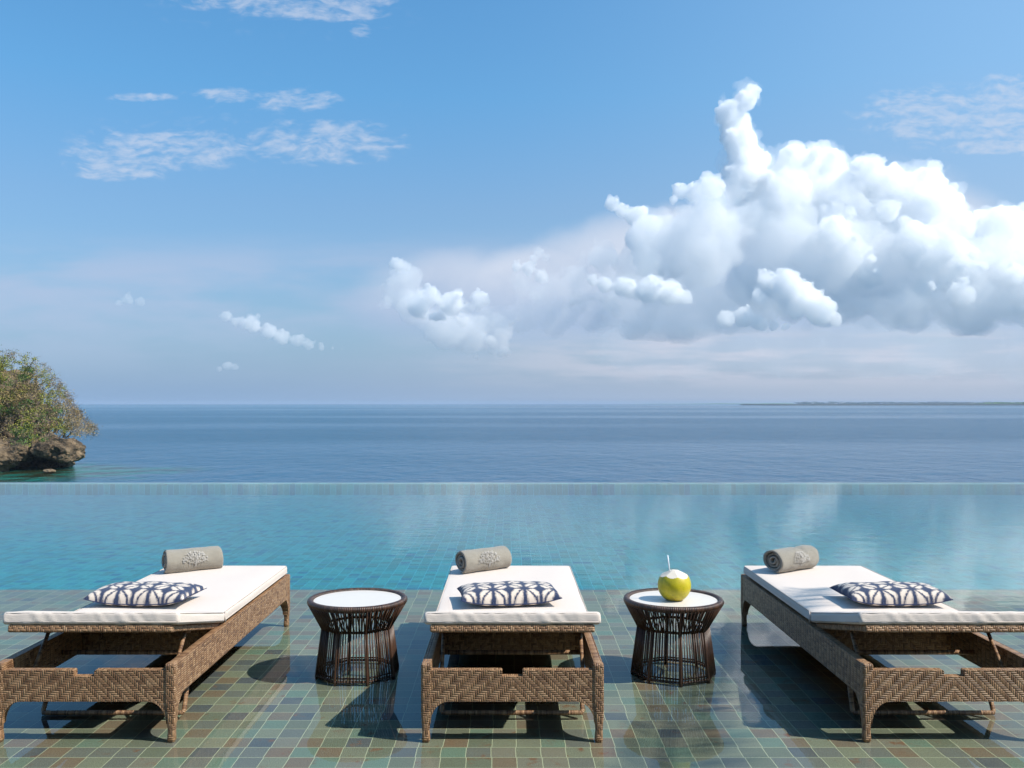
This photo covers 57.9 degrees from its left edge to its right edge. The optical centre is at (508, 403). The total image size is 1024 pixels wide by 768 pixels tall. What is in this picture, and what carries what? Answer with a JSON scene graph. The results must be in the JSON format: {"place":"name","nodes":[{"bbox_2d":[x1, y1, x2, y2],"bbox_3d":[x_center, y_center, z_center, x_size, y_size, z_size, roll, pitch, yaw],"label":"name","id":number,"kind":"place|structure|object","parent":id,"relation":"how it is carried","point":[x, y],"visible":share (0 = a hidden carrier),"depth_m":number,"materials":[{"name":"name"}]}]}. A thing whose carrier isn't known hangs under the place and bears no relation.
{"place":"outdoors","nodes":[
{"label":"outdoors","id":0,"kind":"place"},
{"bbox_2d":[0,369,85,471],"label":"headland","id":1,"kind":"structure","parent":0,"point":[54,451],"depth_m":181.89,"materials":[{"name":"stone"}]},
{"bbox_2d":[0,403,16,432],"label":"dry shrub","id":2,"kind":"object","parent":1,"relation":"on","point":[5,412],"visible":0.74,"depth_m":186.67,"materials":[{"name":"green plant"}]},
{"bbox_2d":[0,389,31,425],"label":"dry shrub","id":3,"kind":"object","parent":1,"relation":"on","point":[9,401],"visible":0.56,"depth_m":187.33,"materials":[{"name":"green plant"}]},
{"bbox_2d":[12,422,37,440],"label":"green bush","id":4,"kind":"object","parent":1,"relation":"on","point":[28,434],"visible":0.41,"depth_m":181.75,"materials":[{"name":"green plant"}]},
{"bbox_2d":[0,355,52,416],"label":"leafy tree","id":5,"kind":"object","parent":1,"relation":"on","point":[22,371],"visible":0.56,"depth_m":193.88,"materials":[{"name":"green plant"}]},
{"bbox_2d":[5,375,62,419],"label":"dry shrub","id":6,"kind":"object","parent":1,"relation":"on","point":[19,391],"visible":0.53,"depth_m":190.72,"materials":[{"name":"green plant"}]},
{"bbox_2d":[31,419,56,436],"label":"bare shrub","id":7,"kind":"object","parent":1,"relation":"on","point":[48,427],"visible":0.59,"depth_m":185.84,"materials":[{"name":"green plant"}]},
{"bbox_2d":[28,399,64,426],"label":"dry shrub","id":8,"kind":"object","parent":1,"relation":"on","point":[45,410],"visible":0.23,"depth_m":195.18,"materials":[{"name":"green plant"}]},
{"bbox_2d":[0,344,102,448],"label":"undergrowth","id":9,"kind":"object","parent":1,"relation":"on","point":[76,421],"visible":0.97,"depth_m":184.79,"materials":[{"name":"green plant"}]},
{"bbox_2d":[40,391,85,432],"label":"bare shrub","id":10,"kind":"object","parent":1,"relation":"on","point":[56,431],"visible":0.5,"depth_m":188.07,"materials":[{"name":"green plant"}]},
{"bbox_2d":[58,419,79,437],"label":"bare shrub","id":11,"kind":"object","parent":1,"relation":"on","point":[71,429],"visible":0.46,"depth_m":185.01,"materials":[{"name":"green plant"}]},
{"bbox_2d":[158,487,672,494],"bbox_3d":[0.000,2.895,16.065,60.000,3.000,0.230,0,0,0],"label":"pool weir","id":12,"kind":"object","parent":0,"point":[505,492],"visible":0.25,"depth_m":15.95,"materials":[{"name":"grey stone"}]},
{"bbox_2d":[0,590,1023,767],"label":"pool shelf","id":13,"kind":"object","parent":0,"point":[771,695],"depth_m":4.14,"materials":[{"name":"green stone"}]},
{"bbox_2d":[0,566,289,741],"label":"sun lounger","id":14,"kind":"object","parent":13,"relation":"on","point":[199,634],"visible":0.94,"depth_m":4.09,"materials":[{"name":"wicker"}]},
{"bbox_2d":[84,581,206,605],"bbox_3d":[-1.835,0.961,4.700,0.504,0.102,0.304,0,0,4],"label":"throw pillow","id":15,"kind":"object","parent":14,"relation":"on","point":[154,593],"visible":1,"depth_m":4.58,"materials":[{"name":"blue fabric"}]},
{"bbox_2d":[162,546,222,572],"bbox_3d":[-1.908,0.943,5.594,0.344,0.138,0.144,0,0,-35],"label":"rolled towel","id":16,"kind":"object","parent":14,"relation":"on","point":[188,559],"visible":1,"depth_m":5.54,"materials":[{"name":"grey fabric"}]},
{"bbox_2d":[307,588,407,685],"bbox_3d":[-0.777,1.200,4.780,0.512,0.401,0.512,0,0,-22],"label":"side table","id":17,"kind":"object","parent":13,"relation":"on","point":[360,602],"visible":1,"depth_m":4.65,"materials":[{"name":"wicker"}]},
{"bbox_2d":[421,566,603,741],"bbox_3d":[0.017,1.136,4.820,0.756,0.527,2.020,0,0,0],"label":"sun lounger","id":18,"kind":"object","parent":13,"relation":"on","point":[566,623],"visible":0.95,"depth_m":3.87,"materials":[{"name":"wicker"}]},
{"bbox_2d":[455,546,511,573],"bbox_3d":[-0.151,0.944,5.594,0.341,0.136,0.145,0,0,-37],"label":"rolled towel","id":19,"kind":"object","parent":18,"relation":"on","point":[482,559],"visible":1,"depth_m":5.54,"materials":[{"name":"grey fabric"}]},
{"bbox_2d":[457,581,561,605],"bbox_3d":[0.000,0.961,4.705,0.504,0.102,0.304,0,0,-7],"label":"throw pillow","id":20,"kind":"object","parent":18,"relation":"on","point":[511,593],"visible":1,"depth_m":4.59,"materials":[{"name":"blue fabric"}]},
{"bbox_2d":[623,588,723,686],"bbox_3d":[0.852,1.200,4.780,0.512,0.401,0.512,0,0,0],"label":"side table","id":21,"kind":"object","parent":13,"relation":"on","point":[693,604],"visible":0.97,"depth_m":4.64,"materials":[{"name":"wicker"}]},
{"bbox_2d":[658,569,690,601],"bbox_3d":[0.853,0.934,4.755,0.169,0.154,0.169,0,0,0],"label":"coconut","id":22,"kind":"object","parent":21,"relation":"on","point":[674,585],"visible":1,"depth_m":4.70,"materials":[{"name":"yellow food"}]},
{"bbox_2d":[741,566,1023,741],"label":"sun lounger","id":23,"kind":"object","parent":13,"relation":"on","point":[814,615],"visible":0.96,"depth_m":4.12,"materials":[{"name":"wicker"}]},
{"bbox_2d":[763,545,818,572],"bbox_3d":[1.715,0.942,5.603,0.349,0.140,0.165,0,0,-35],"label":"rolled towel","id":24,"kind":"object","parent":23,"relation":"on","point":[787,559],"visible":1,"depth_m":5.54,"materials":[{"name":"grey fabric"}]},
{"bbox_2d":[829,581,952,605],"bbox_3d":[1.935,0.961,4.700,0.504,0.102,0.304,0,0,-1],"label":"throw pillow","id":25,"kind":"object","parent":23,"relation":"on","point":[888,593],"visible":1,"depth_m":4.58,"materials":[{"name":"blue fabric"}]},
{"bbox_2d":[0,404,1023,481],"bbox_3d":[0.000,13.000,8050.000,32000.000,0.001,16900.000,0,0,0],"label":"sea","id":26,"kind":"structure","parent":0,"point":[444,443],"depth_m":298.75,"materials":[{"name":"liquid"}]},
{"bbox_2d":[42,469,55,472],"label":"sea rock","id":27,"kind":"object","parent":26,"relation":"on","point":[48,471],"visible":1,"depth_m":171.39,"materials":[{"name":"stone"}]},
{"bbox_2d":[0,495,1023,589],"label":"pool floor","id":28,"kind":"structure","parent":0,"point":[412,552],"depth_m":10.35,"materials":[{"name":"teal tile"}]},
{"bbox_2d":[0,482,1023,535],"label":"pool water","id":29,"kind":"structure","parent":0,"point":[1006,498],"depth_m":13.55,"materials":[{"name":"blue liquid"}]},
{"bbox_2d":[0,0,1023,403],"label":"sky","id":30,"kind":"structure","parent":0,"point":[202,201],"materials":[{"name":"blue"}]},
{"bbox_2d":[706,403,792,403],"bbox_3d":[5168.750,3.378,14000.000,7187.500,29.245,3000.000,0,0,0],"label":"coast","id":31,"kind":"structure","parent":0,"point":[749,403],"depth_m":13268.34,"materials":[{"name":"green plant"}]},
{"bbox_2d":[740,403,1023,405],"bbox_3d":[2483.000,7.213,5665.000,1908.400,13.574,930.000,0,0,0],"label":"spit","id":32,"kind":"structure","parent":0,"point":[940,404],"depth_m":5225.75,"materials":[{"name":"grey"}]},
{"bbox_2d":[973,402,1023,403],"bbox_3d":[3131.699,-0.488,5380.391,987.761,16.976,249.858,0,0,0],"label":"wood","id":33,"kind":"object","parent":32,"relation":"on","point":[1001,403],"visible":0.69,"depth_m":5300.22,"materials":[{"name":"green plant"}]},
{"bbox_2d":[793,402,1021,403],"bbox_3d":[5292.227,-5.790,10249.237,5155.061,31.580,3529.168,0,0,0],"label":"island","id":34,"kind":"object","parent":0,"point":[878,402],"visible":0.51,"depth_m":8890.63,"materials":[{"name":"grey"}]}
]}

